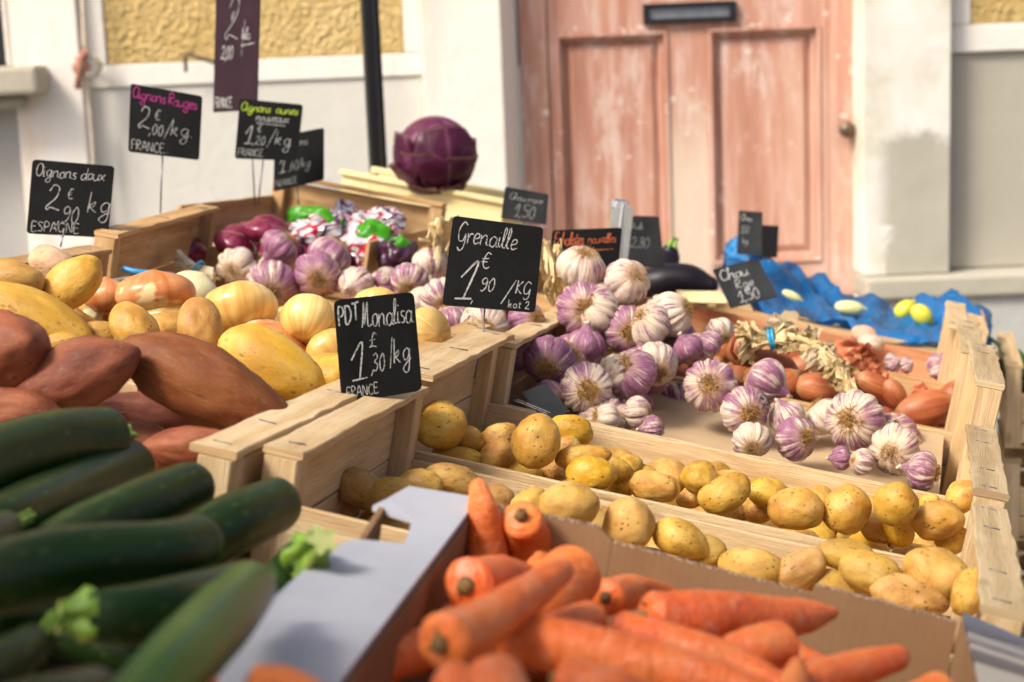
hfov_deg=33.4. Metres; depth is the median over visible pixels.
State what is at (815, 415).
garlic bulb
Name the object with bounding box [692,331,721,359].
garlic bulb
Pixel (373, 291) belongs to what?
onion
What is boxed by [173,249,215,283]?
stalk bundle
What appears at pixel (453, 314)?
garlic bulb
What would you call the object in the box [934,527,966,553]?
potato
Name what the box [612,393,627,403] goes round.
garlic bulb
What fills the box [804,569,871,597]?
potato
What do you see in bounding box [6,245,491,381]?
wooden crate
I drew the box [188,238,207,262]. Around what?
red onion
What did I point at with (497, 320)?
garlic bulb
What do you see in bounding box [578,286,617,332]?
garlic bulb
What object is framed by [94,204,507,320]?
wooden crate
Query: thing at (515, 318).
garlic bulb
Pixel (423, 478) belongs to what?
potato
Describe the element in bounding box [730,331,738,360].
twine
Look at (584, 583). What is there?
carrot
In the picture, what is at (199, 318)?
potato
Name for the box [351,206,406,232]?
net packet
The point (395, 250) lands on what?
net packet
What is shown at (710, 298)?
crate lid
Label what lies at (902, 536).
potato
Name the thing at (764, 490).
potato
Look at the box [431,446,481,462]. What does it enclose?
potato
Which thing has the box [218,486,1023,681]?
cardboard box
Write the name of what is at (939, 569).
potato
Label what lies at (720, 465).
potato
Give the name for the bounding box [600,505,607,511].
potato
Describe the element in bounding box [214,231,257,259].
red onion
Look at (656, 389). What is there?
garlic bulb
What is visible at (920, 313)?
lemon
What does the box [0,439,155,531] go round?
courgette
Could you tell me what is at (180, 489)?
courgette
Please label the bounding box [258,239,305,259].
red onion
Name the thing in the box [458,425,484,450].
potato
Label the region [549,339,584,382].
garlic bulb
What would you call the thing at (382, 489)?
potato
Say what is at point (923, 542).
potato
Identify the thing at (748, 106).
door
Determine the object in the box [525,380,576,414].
garlic bulb
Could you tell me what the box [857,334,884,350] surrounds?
loose bulb
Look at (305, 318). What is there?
onion
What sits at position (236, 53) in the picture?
price board
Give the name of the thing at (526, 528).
carrot
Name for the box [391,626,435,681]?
carrot
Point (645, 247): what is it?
price board
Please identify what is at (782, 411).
garlic bulb
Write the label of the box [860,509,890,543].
potato
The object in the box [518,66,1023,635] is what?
wall
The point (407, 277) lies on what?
garlic bulb
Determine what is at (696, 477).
potato
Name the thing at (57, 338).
potato
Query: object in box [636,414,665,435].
garlic bulb
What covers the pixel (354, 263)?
red onion
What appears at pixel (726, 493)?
potato
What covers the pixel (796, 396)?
shallot
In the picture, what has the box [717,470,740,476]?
potato
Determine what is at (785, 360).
shallot
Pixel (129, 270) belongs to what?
blue strip
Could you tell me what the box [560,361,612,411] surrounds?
garlic bulb
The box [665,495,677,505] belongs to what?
potato
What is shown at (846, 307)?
endive
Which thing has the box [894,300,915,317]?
lemon
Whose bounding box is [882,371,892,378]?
shallot peel
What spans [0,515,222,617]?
courgette
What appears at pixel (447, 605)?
carrot
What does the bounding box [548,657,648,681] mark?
carrot
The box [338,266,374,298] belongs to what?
garlic bulb
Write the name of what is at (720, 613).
carrot
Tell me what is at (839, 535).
potato
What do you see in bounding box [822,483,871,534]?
potato
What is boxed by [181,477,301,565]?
courgette
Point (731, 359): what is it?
shallot
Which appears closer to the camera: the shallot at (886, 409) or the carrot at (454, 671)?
the carrot at (454, 671)
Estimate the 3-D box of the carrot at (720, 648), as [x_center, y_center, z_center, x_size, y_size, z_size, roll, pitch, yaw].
[0.095,0.159,0.851,0.109,0.028,0.030,15,18,30]
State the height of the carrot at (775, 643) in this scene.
0.028 m
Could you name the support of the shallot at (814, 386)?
on the shallot
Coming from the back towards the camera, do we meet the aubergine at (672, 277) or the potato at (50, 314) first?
the aubergine at (672, 277)
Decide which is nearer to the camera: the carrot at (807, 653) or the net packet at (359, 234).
the carrot at (807, 653)
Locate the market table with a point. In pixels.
(785, 314)
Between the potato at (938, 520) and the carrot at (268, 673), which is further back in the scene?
the potato at (938, 520)
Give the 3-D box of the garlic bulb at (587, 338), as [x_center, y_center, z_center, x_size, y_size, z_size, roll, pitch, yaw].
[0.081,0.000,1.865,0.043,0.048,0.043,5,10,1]
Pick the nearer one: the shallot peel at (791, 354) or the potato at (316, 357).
the potato at (316, 357)
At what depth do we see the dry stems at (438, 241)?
2.11 m
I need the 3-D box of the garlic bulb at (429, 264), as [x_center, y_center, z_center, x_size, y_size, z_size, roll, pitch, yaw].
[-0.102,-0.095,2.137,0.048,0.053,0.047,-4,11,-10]
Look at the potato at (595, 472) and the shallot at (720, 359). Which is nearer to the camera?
the potato at (595, 472)
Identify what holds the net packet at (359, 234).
in the wooden crate at (279, 203)
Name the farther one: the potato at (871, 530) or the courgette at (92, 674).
the potato at (871, 530)
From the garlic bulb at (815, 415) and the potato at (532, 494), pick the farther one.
the garlic bulb at (815, 415)
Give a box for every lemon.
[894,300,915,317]
[910,304,933,324]
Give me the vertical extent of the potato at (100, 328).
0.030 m
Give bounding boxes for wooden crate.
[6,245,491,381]
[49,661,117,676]
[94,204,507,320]
[119,379,356,562]
[178,181,446,299]
[250,386,1023,675]
[414,327,1009,617]
[490,308,1004,545]
[536,270,688,312]
[602,318,983,490]
[606,297,968,382]
[786,310,988,352]
[996,418,1023,540]
[997,332,1023,447]
[1016,541,1023,631]
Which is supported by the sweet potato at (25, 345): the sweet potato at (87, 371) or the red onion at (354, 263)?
the sweet potato at (87, 371)
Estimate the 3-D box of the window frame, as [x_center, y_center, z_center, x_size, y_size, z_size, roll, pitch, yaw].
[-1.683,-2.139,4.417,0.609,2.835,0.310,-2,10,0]
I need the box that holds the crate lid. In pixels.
[676,290,727,305]
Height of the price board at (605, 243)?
0.108 m
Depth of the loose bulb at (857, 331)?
2.49 m
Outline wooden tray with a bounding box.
[691,303,850,335]
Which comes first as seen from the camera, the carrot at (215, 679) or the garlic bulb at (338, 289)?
the carrot at (215, 679)
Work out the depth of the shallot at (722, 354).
2.07 m
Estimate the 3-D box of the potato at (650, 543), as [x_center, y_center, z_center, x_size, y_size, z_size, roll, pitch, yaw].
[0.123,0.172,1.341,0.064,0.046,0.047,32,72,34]
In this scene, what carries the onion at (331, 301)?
in the wooden crate at (156, 242)
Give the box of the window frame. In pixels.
[0,0,6,65]
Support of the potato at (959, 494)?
in the wooden crate at (447, 367)
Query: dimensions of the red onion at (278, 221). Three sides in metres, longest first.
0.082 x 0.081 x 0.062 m
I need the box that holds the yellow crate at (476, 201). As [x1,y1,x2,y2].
[339,166,522,250]
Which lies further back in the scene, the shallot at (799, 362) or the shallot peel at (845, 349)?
the shallot peel at (845, 349)
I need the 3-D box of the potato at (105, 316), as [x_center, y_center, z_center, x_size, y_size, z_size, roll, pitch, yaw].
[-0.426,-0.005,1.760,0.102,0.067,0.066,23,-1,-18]
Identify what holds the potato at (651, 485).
on the potato
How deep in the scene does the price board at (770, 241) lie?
2.91 m
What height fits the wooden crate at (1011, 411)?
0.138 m
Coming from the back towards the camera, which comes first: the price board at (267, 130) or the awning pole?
the awning pole
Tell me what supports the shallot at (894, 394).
on the shallot at (886, 409)
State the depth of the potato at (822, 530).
1.52 m
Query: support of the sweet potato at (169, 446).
in the wooden crate at (230, 458)
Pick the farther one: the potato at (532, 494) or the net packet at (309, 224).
the net packet at (309, 224)
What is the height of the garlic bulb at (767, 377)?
0.052 m
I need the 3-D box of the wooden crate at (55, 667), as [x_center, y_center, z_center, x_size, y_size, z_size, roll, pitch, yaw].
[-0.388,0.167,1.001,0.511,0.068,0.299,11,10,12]
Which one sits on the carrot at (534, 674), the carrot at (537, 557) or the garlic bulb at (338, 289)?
the carrot at (537, 557)
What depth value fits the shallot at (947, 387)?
2.02 m
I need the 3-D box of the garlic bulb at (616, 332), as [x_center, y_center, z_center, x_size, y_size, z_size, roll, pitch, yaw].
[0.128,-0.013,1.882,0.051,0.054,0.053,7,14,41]
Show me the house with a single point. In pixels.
(856, 148)
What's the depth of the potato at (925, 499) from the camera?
1.48 m
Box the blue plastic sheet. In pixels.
[719,236,992,345]
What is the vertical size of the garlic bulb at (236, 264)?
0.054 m
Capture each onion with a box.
[82,306,101,320]
[85,277,120,312]
[115,269,195,309]
[146,304,182,315]
[177,270,216,296]
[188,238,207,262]
[205,280,277,332]
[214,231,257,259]
[221,224,253,242]
[238,221,260,251]
[241,220,286,243]
[246,318,307,350]
[249,214,291,232]
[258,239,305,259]
[280,293,335,343]
[300,242,308,253]
[305,328,337,355]
[323,297,335,309]
[341,242,357,266]
[354,287,394,297]
[416,306,450,341]
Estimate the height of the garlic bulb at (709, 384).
0.056 m
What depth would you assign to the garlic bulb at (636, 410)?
1.73 m
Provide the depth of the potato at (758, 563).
1.24 m
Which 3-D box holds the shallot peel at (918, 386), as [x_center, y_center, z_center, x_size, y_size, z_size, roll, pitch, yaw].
[0.528,0.067,2.157,0.048,0.023,0.018,22,-13,4]
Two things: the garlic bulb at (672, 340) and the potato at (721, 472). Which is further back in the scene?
the garlic bulb at (672, 340)
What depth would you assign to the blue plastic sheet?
2.85 m
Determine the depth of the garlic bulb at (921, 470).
1.65 m
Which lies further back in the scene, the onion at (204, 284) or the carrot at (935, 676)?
the onion at (204, 284)
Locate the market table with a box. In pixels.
[443,274,933,545]
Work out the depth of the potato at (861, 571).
1.23 m
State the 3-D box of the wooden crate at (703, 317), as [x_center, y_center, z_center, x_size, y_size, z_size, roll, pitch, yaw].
[0.369,-0.007,2.394,0.501,0.158,0.293,11,10,12]
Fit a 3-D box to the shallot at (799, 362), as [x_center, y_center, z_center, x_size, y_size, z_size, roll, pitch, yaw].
[0.354,0.032,2.060,0.057,0.033,0.033,-20,-28,0]
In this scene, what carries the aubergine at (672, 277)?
in the wooden crate at (543, 303)
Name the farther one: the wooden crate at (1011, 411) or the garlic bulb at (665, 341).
the wooden crate at (1011, 411)
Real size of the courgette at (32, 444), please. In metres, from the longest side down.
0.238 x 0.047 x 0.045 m
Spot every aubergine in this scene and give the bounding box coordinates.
[646,263,717,297]
[662,237,679,263]
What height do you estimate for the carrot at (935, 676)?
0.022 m
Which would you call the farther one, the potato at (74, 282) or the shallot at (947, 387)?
the shallot at (947, 387)
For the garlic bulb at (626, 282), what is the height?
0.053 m
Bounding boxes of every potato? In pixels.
[0,258,44,289]
[0,281,92,335]
[0,309,51,387]
[0,387,61,421]
[15,335,140,408]
[28,245,72,276]
[42,254,102,308]
[49,331,79,346]
[73,308,95,322]
[78,304,109,321]
[87,320,113,338]
[95,391,200,428]
[109,301,159,340]
[122,332,287,429]
[127,421,173,469]
[143,425,221,463]
[151,313,176,332]
[177,297,222,344]
[217,323,325,400]
[311,353,337,361]
[316,355,339,383]
[337,467,378,509]
[340,502,359,517]
[358,511,410,529]
[362,477,414,515]
[400,468,442,490]
[417,399,466,449]
[426,462,477,495]
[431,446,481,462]
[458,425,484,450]
[480,438,514,468]
[482,422,516,444]
[488,483,514,505]
[507,459,542,476]
[510,413,560,468]
[510,486,544,506]
[537,480,599,522]
[541,459,566,480]
[552,415,593,444]
[555,445,611,468]
[558,436,580,451]
[566,455,616,489]
[591,509,604,527]
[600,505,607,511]
[602,497,655,547]
[607,448,632,457]
[608,457,630,481]
[609,471,634,495]
[620,454,642,471]
[629,469,677,502]
[641,547,665,553]
[642,464,655,470]
[647,537,674,556]
[649,458,684,491]
[652,517,708,558]
[665,474,680,494]
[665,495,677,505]
[676,488,699,508]
[677,534,726,566]
[679,506,715,514]
[680,461,717,493]
[697,472,750,514]
[710,461,729,471]
[716,505,744,519]
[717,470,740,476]
[717,547,780,583]
[744,502,769,523]
[748,477,787,509]
[761,520,780,528]
[767,486,823,529]
[778,546,826,589]
[785,521,835,538]
[792,529,818,536]
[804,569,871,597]
[810,485,831,500]
[817,538,873,569]
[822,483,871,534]
[835,532,889,551]
[838,549,901,594]
[847,531,885,550]
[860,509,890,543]
[869,573,949,614]
[873,481,918,526]
[882,522,914,547]
[890,532,918,548]
[892,543,925,554]
[901,547,967,601]
[909,500,964,540]
[913,537,935,547]
[919,494,940,505]
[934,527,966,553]
[945,480,972,512]
[950,567,979,615]
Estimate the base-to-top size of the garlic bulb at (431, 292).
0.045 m
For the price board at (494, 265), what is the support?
on the wooden crate at (447, 367)
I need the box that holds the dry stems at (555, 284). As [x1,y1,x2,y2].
[539,238,567,306]
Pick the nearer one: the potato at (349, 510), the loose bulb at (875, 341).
the potato at (349, 510)
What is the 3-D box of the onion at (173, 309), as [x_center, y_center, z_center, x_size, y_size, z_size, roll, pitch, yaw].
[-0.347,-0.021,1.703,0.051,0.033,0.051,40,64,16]
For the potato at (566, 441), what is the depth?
1.48 m
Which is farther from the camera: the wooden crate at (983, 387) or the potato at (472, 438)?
the wooden crate at (983, 387)
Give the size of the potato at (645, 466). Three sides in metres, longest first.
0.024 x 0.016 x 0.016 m
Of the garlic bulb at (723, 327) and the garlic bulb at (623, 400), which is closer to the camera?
the garlic bulb at (623, 400)
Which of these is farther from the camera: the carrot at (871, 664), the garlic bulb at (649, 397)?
the garlic bulb at (649, 397)
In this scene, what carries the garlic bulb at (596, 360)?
on the garlic bulb
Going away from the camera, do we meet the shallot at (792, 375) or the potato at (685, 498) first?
the potato at (685, 498)
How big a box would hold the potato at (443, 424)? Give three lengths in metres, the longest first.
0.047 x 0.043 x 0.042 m
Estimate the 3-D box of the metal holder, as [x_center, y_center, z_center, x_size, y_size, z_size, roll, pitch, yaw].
[0.150,-0.131,2.460,0.033,0.145,0.068,6,13,37]
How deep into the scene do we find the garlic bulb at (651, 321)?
1.86 m
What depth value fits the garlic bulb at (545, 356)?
1.78 m
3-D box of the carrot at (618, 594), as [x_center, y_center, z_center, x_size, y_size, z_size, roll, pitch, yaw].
[0.075,0.151,1.014,0.026,0.024,0.108,4,-6,30]
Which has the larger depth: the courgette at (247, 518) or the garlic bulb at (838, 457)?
the garlic bulb at (838, 457)
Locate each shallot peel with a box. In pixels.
[783,351,798,357]
[826,340,865,361]
[847,342,881,371]
[862,358,884,374]
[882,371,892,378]
[910,381,937,394]
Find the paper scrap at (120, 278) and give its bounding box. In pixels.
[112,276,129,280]
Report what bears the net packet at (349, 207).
on the red onion
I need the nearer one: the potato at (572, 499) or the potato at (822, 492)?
the potato at (572, 499)
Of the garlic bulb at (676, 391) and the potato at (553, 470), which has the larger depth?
the garlic bulb at (676, 391)
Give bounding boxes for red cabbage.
[388,116,477,194]
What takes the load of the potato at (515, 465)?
on the potato
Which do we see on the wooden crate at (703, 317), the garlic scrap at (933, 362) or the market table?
the garlic scrap at (933, 362)
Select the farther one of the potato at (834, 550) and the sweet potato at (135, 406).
the sweet potato at (135, 406)
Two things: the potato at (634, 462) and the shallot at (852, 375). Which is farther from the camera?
the shallot at (852, 375)
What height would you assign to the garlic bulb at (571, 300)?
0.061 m
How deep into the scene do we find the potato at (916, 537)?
1.55 m
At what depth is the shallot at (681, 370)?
2.12 m
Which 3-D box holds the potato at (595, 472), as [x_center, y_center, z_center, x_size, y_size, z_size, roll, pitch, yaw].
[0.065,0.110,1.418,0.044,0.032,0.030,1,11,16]
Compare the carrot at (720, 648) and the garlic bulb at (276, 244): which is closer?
the carrot at (720, 648)
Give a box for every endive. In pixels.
[782,290,803,301]
[834,300,866,314]
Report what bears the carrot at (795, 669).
in the cardboard box
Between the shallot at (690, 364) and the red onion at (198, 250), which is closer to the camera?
the shallot at (690, 364)
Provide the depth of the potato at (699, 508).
1.50 m
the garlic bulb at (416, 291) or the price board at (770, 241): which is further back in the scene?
the price board at (770, 241)
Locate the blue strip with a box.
[121,266,172,274]
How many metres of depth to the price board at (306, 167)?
2.53 m
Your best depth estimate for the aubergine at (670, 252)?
2.77 m
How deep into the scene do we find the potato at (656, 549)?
1.27 m
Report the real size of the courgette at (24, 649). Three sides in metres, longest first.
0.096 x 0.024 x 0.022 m
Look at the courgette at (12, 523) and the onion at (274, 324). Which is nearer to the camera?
the courgette at (12, 523)
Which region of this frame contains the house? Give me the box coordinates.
[0,0,1023,469]
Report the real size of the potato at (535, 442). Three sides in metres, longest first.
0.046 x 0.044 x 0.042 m
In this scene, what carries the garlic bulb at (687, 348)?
in the wooden crate at (983, 387)
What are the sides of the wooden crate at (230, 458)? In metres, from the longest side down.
0.509 x 0.331 x 0.128 m
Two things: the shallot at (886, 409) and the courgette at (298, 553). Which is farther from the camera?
the shallot at (886, 409)
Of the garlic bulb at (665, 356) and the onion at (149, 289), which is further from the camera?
the garlic bulb at (665, 356)
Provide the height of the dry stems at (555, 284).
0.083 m
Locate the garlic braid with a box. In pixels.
[734,312,857,393]
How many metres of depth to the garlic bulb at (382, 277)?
2.11 m
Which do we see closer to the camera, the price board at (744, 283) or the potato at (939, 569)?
the potato at (939, 569)
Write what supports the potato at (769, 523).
in the wooden crate at (447, 367)
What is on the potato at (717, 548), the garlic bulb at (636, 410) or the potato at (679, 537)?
the potato at (679, 537)
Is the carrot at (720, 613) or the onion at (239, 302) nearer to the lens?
the carrot at (720, 613)
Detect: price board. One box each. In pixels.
[27,160,113,246]
[128,84,201,212]
[213,0,260,207]
[235,99,302,204]
[273,128,323,204]
[334,292,421,399]
[443,216,542,377]
[501,187,548,224]
[515,383,569,417]
[548,228,621,291]
[628,216,664,267]
[713,259,776,311]
[737,210,762,260]
[761,225,778,261]
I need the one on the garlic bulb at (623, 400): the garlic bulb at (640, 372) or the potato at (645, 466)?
the garlic bulb at (640, 372)
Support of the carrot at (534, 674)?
in the cardboard box
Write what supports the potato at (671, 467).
in the wooden crate at (447, 367)
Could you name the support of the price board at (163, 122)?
attached to the wooden crate at (156, 242)
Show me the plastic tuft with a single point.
(730, 250)
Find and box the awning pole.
[360,0,386,171]
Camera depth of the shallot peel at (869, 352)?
2.21 m
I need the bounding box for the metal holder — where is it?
[609,199,633,258]
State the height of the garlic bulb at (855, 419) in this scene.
0.063 m
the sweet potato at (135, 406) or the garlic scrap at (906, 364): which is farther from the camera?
the garlic scrap at (906, 364)
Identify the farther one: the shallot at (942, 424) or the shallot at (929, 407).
the shallot at (942, 424)
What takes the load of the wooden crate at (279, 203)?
on the market table
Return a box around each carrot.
[210,675,218,681]
[245,664,319,681]
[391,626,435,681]
[418,558,573,668]
[432,661,469,681]
[439,601,452,611]
[445,555,533,606]
[464,653,527,681]
[466,478,508,556]
[471,545,601,663]
[497,614,770,681]
[502,500,551,562]
[521,665,548,681]
[527,551,547,565]
[545,601,607,627]
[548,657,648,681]
[591,574,675,615]
[609,611,778,676]
[633,589,838,637]
[723,620,799,669]
[763,645,909,681]
[778,657,807,681]
[798,641,825,661]
[912,671,952,681]
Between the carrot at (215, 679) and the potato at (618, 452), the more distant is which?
the potato at (618, 452)
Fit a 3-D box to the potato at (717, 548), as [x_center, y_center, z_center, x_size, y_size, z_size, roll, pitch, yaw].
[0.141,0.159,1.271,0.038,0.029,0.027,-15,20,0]
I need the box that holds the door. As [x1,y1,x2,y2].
[517,0,855,294]
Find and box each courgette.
[0,406,137,488]
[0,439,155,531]
[0,508,36,537]
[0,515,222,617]
[0,604,142,673]
[0,608,60,681]
[16,666,114,681]
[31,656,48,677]
[32,461,214,530]
[56,560,260,646]
[112,561,276,681]
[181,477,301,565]
[266,524,336,593]
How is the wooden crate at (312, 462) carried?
on the market table
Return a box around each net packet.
[285,206,358,244]
[330,199,359,215]
[340,217,400,266]
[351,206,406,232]
[376,233,417,267]
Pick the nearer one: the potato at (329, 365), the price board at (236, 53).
the potato at (329, 365)
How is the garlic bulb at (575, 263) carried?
on the garlic bulb at (600, 283)
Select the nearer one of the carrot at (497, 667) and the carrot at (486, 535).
the carrot at (497, 667)
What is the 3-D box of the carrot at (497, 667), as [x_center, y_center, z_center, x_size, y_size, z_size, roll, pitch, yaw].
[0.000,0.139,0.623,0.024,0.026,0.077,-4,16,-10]
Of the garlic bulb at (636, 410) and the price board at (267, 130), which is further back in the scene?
the price board at (267, 130)
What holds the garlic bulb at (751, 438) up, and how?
on the card liner
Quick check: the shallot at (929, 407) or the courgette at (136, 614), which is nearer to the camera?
the courgette at (136, 614)
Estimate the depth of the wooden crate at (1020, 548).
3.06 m
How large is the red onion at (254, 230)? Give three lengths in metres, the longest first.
0.062 x 0.062 x 0.033 m
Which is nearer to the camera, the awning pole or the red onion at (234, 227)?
the red onion at (234, 227)
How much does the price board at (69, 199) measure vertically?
0.100 m
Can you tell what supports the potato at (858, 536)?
in the wooden crate at (447, 367)
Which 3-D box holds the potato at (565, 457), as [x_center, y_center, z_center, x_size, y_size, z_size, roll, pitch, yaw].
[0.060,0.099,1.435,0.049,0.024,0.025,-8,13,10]
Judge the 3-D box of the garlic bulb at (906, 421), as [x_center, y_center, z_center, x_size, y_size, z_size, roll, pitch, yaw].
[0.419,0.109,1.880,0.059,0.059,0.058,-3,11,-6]
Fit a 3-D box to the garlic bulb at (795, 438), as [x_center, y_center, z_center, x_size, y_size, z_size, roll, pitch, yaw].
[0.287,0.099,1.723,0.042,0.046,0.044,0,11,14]
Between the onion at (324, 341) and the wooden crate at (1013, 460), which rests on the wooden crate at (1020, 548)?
the wooden crate at (1013, 460)
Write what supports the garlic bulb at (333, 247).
on the garlic bulb at (338, 289)
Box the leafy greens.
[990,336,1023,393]
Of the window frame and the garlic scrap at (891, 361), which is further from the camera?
the window frame
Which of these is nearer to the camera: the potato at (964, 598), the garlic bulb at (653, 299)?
the potato at (964, 598)
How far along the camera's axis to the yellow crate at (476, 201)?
3.00 m
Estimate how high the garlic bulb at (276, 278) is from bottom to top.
0.064 m
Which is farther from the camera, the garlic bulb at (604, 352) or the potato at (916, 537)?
the garlic bulb at (604, 352)
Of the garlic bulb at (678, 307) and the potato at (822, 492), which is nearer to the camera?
the potato at (822, 492)
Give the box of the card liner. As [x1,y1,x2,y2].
[632,380,943,493]
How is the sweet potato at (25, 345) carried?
on the sweet potato at (17, 402)
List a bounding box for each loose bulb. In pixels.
[851,325,876,340]
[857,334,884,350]
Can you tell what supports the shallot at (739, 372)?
on the shallot
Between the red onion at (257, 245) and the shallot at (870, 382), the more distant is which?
the red onion at (257, 245)
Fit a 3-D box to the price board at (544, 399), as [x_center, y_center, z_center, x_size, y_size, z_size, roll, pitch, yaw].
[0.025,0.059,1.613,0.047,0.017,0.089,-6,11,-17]
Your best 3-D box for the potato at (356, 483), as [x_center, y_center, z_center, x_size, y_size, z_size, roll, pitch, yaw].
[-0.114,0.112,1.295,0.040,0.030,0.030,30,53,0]
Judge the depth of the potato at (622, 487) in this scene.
1.46 m
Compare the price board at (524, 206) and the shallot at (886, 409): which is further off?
the price board at (524, 206)
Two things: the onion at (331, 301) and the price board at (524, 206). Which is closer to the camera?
the onion at (331, 301)
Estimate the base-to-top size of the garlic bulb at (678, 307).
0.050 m
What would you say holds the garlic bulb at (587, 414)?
in the wooden crate at (983, 387)
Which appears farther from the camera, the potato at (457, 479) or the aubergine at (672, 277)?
the aubergine at (672, 277)
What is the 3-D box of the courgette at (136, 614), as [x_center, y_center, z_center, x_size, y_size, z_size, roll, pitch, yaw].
[-0.153,0.122,0.794,0.043,0.030,0.144,3,0,27]
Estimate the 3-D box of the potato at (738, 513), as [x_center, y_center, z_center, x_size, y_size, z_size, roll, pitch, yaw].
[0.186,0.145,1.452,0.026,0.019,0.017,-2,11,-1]
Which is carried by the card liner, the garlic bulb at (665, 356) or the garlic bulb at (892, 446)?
the garlic bulb at (892, 446)
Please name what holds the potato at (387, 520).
in the wooden crate at (312, 462)
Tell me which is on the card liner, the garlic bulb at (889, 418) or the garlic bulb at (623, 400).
the garlic bulb at (889, 418)
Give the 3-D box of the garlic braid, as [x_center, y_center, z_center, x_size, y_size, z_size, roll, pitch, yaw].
[0.340,0.019,1.876,0.100,0.070,0.308,-6,11,-19]
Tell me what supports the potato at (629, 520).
on the potato at (656, 549)
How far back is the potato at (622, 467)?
1.45 m
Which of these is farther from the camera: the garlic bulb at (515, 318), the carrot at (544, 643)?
the garlic bulb at (515, 318)
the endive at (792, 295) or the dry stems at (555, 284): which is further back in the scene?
the endive at (792, 295)
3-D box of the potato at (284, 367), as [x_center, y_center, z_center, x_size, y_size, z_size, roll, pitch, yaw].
[-0.206,0.025,1.484,0.110,0.058,0.056,28,38,0]
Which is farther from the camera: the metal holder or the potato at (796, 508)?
the metal holder
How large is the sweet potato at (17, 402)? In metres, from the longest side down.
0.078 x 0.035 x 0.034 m
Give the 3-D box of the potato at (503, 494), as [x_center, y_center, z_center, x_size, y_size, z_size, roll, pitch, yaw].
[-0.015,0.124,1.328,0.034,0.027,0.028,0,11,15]
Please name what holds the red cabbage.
on the yellow crate at (476, 201)
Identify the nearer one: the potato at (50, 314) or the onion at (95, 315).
the potato at (50, 314)
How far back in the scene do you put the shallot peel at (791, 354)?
2.09 m
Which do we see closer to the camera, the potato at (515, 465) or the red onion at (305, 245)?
the potato at (515, 465)
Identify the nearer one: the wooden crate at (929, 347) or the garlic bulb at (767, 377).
the garlic bulb at (767, 377)
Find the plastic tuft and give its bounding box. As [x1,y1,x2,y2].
[724,238,760,260]
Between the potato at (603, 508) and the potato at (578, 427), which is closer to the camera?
the potato at (603, 508)
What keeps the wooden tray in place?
on the market table
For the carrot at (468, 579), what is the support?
on the carrot
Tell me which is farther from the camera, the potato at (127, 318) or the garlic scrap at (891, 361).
the garlic scrap at (891, 361)
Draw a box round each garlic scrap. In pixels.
[883,353,899,371]
[899,356,913,373]
[926,353,941,379]
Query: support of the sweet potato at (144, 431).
in the wooden crate at (230, 458)
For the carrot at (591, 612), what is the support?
in the cardboard box
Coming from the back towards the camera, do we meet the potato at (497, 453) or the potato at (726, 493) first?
the potato at (497, 453)
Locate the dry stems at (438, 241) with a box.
[418,213,458,259]
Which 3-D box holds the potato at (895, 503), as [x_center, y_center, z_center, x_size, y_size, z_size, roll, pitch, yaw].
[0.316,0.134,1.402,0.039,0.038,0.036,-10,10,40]
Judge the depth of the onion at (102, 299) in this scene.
1.70 m
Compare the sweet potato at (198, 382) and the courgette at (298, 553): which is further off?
the sweet potato at (198, 382)
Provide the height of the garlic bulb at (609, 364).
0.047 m
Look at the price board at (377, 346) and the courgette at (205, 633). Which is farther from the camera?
the price board at (377, 346)
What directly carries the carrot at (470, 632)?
on the carrot at (544, 643)
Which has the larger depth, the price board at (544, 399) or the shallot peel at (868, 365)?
the shallot peel at (868, 365)
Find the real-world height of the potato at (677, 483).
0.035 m
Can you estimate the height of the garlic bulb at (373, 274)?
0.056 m
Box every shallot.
[676,364,687,376]
[687,358,713,367]
[713,355,726,362]
[717,343,729,362]
[726,333,761,365]
[730,364,751,385]
[754,349,801,374]
[785,368,801,395]
[792,355,821,373]
[792,393,805,401]
[796,372,837,402]
[820,366,854,377]
[856,371,886,399]
[877,399,895,410]
[883,378,906,408]
[883,406,892,412]
[896,389,951,426]
[938,421,945,427]
[941,380,954,394]
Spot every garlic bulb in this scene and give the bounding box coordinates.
[216,247,257,283]
[245,259,297,305]
[259,228,299,265]
[294,250,341,296]
[307,233,350,272]
[330,265,350,294]
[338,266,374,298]
[371,267,397,292]
[373,266,394,291]
[390,262,428,292]
[410,286,422,309]
[412,246,447,281]
[420,277,457,309]
[438,305,463,326]
[460,307,508,331]
[508,305,545,337]
[514,342,530,370]
[523,335,576,382]
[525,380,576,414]
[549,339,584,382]
[556,243,605,285]
[556,281,598,332]
[560,333,601,363]
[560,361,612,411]
[567,320,605,360]
[568,332,607,356]
[577,396,631,429]
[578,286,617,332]
[591,403,624,426]
[596,281,619,305]
[600,353,624,393]
[602,305,636,351]
[604,258,650,305]
[612,348,656,399]
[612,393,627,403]
[622,395,653,427]
[628,342,667,393]
[630,302,670,343]
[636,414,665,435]
[637,341,678,385]
[642,393,653,409]
[645,293,677,337]
[655,291,693,336]
[661,382,685,400]
[663,338,675,379]
[667,325,695,345]
[673,331,702,362]
[683,358,737,412]
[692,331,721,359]
[704,317,733,345]
[720,385,771,431]
[731,422,771,456]
[741,358,792,403]
[768,398,804,431]
[775,416,817,461]
[805,397,832,435]
[824,389,885,450]
[826,445,851,470]
[847,448,876,475]
[869,422,920,475]
[884,412,900,424]
[888,412,921,443]
[895,450,941,491]
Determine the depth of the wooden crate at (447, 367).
1.61 m
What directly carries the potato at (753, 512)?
on the potato
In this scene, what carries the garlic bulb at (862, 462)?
on the card liner
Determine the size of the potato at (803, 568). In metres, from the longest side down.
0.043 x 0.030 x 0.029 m

